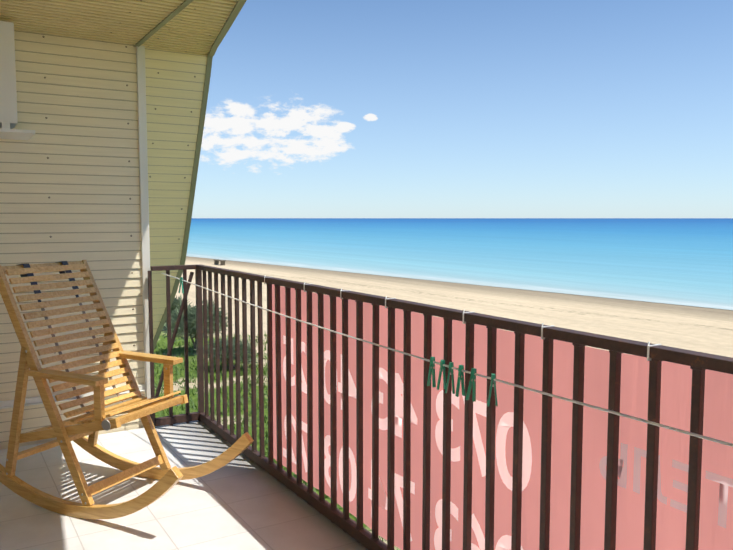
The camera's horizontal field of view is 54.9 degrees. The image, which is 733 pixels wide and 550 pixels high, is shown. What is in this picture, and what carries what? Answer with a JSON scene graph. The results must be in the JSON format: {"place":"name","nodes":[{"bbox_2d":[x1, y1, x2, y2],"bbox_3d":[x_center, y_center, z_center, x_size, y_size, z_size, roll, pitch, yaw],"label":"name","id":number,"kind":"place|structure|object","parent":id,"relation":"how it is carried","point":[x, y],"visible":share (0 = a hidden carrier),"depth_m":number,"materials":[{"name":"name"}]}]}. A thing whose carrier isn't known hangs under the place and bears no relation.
{"place":"outdoors","nodes":[
{"label":"outdoors","id":0,"kind":"place"},
{"bbox_2d":[154,256,732,549],"bbox_3d":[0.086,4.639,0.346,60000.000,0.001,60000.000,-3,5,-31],"label":"ground","id":1,"kind":"structure","parent":0,"point":[703,329],"depth_m":35.67,"materials":[{"name":"beige sand"}]},
{"bbox_2d":[165,295,193,324],"bbox_3d":[-8.186,1.497,29.704,2.052,1.592,1.934,3,5,29],"label":"tamarisk","id":2,"kind":"object","parent":1,"relation":"on","point":[176,302],"visible":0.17,"depth_m":29.21,"materials":[{"name":"green plant"}]},
{"bbox_2d":[162,299,232,352],"bbox_3d":[-5.822,1.746,24.493,2.242,1.932,2.582,2,5,28],"label":"bush","id":3,"kind":"object","parent":1,"relation":"on","point":[191,312],"visible":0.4,"depth_m":24.02,"materials":[{"name":"green plant"}]},
{"bbox_2d":[214,259,225,264],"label":"beach bench","id":4,"kind":"object","parent":1,"relation":"on","point":[216,261],"visible":1,"depth_m":69.96,"materials":[{"name":"wood"}]},
{"bbox_2d":[194,337,257,368],"bbox_3d":[-4.284,2.409,21.695,2.008,1.072,1.873,-3,5,-31],"label":"bush","id":5,"kind":"object","parent":1,"relation":"on","point":[241,352],"visible":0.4,"depth_m":21.52,"materials":[{"name":"green plant"}]},
{"bbox_2d":[154,332,397,549],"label":"grass tufts","id":6,"kind":"object","parent":1,"relation":"on","point":[177,373],"visible":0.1,"depth_m":19.45,"materials":[{"name":"green plant"}]},
{"bbox_2d":[186,218,732,309],"bbox_3d":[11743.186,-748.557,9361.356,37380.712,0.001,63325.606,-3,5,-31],"label":"sea","id":7,"kind":"structure","parent":0,"point":[683,261],"depth_m":101.65,"materials":[{"name":"blue liquid"}]},
{"bbox_2d":[192,0,732,217],"label":"sky","id":8,"kind":"structure","parent":0,"point":[315,108],"materials":[{"name":"blue"}]},
{"bbox_3d":[-4.115,3.005,1.451,8.000,3.080,14.870,-3,5,-31],"label":"lower storey","id":9,"kind":"object","parent":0,"visible":0},
{"bbox_2d":[145,47,212,348],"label":"wing panel","id":10,"kind":"structure","parent":9,"relation":"on","point":[177,86],"depth_m":4.83,"materials":[{"name":"beige wood"}]},
{"bbox_2d":[0,420,367,549],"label":"balcony floor","id":11,"kind":"structure","parent":9,"relation":"on","point":[241,501],"depth_m":3.29,"materials":[{"name":"tile"}]},
{"bbox_2d":[0,260,253,518],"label":"rocking chair","id":12,"kind":"object","parent":11,"relation":"on","point":[77,430],"visible":1,"depth_m":3.38,"materials":[{"name":"brown wood"}]},
{"bbox_2d":[148,264,732,549],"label":"railing","id":13,"kind":"object","parent":11,"relation":"on","point":[699,363],"visible":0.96,"depth_m":2.67,"materials":[{"name":"metal"}]},
{"bbox_2d":[283,414,522,549],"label":"banner lettering","id":14,"kind":"object","parent":13,"relation":"attached to","point":[504,542],"visible":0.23,"depth_m":2.73},
{"bbox_2d":[283,335,531,490],"bbox_3d":[0.032,0.487,2.841,0.012,0.250,1.770,-3,5,-31],"label":"banner lettering","id":15,"kind":"object","parent":13,"relation":"attached to","point":[506,421],"visible":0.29,"depth_m":2.42},
{"bbox_2d":[161,273,732,446],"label":"clothes line","id":16,"kind":"object","parent":13,"relation":"attached to","point":[628,416],"visible":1,"depth_m":1.96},
{"bbox_2d":[179,277,497,405],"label":"clothespins","id":17,"kind":"object","parent":16,"relation":"hanging from","point":[451,373],"visible":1,"depth_m":2.23,"materials":[{"name":"green plastic"}]},
{"bbox_2d":[264,275,661,360],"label":"cable ties","id":18,"kind":"object","parent":13,"relation":"attached to","point":[648,347],"visible":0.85,"depth_m":1.98,"materials":[{"name":"white plastic"}]},
{"bbox_2d":[272,284,732,549],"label":"banner","id":19,"kind":"object","parent":13,"relation":"attached to","point":[675,398],"visible":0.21,"depth_m":2.08,"materials":[{"name":"red fabric"}]},
{"bbox_2d":[599,443,732,527],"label":"banner lettering","id":20,"kind":"object","parent":19,"relation":"attached to","point":[725,482],"visible":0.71,"depth_m":1.71},
{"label":"walls","id":21,"kind":"object","parent":9,"relation":"on","visible":0},
{"bbox_2d":[0,21,34,139],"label":"air conditioner","id":22,"kind":"object","parent":21,"relation":"attached to","point":[8,110],"visible":1,"depth_m":3.75,"materials":[{"name":"white plastic"}]},
{"bbox_2d":[0,30,144,448],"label":"end wall","id":23,"kind":"structure","parent":21,"relation":"attached to","point":[69,182],"depth_m":4.27,"materials":[{"name":"beige wood"}]},
{"bbox_2d":[0,46,150,408],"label":"trims","id":24,"kind":"object","parent":21,"relation":"attached to","point":[143,158],"visible":0.58,"depth_m":4.47,"materials":[{"name":"white wood"}]},
{"bbox_2d":[207,0,246,56],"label":"roof slab","id":25,"kind":"structure","parent":21,"relation":"on","point":[235,11],"depth_m":3.91,"materials":[{"name":"beige wood"}]},
{"bbox_2d":[0,0,237,53],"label":"ceiling","id":26,"kind":"structure","parent":25,"relation":"attached to","point":[194,26],"depth_m":3.83,"materials":[{"name":"beige wood"}]}
]}

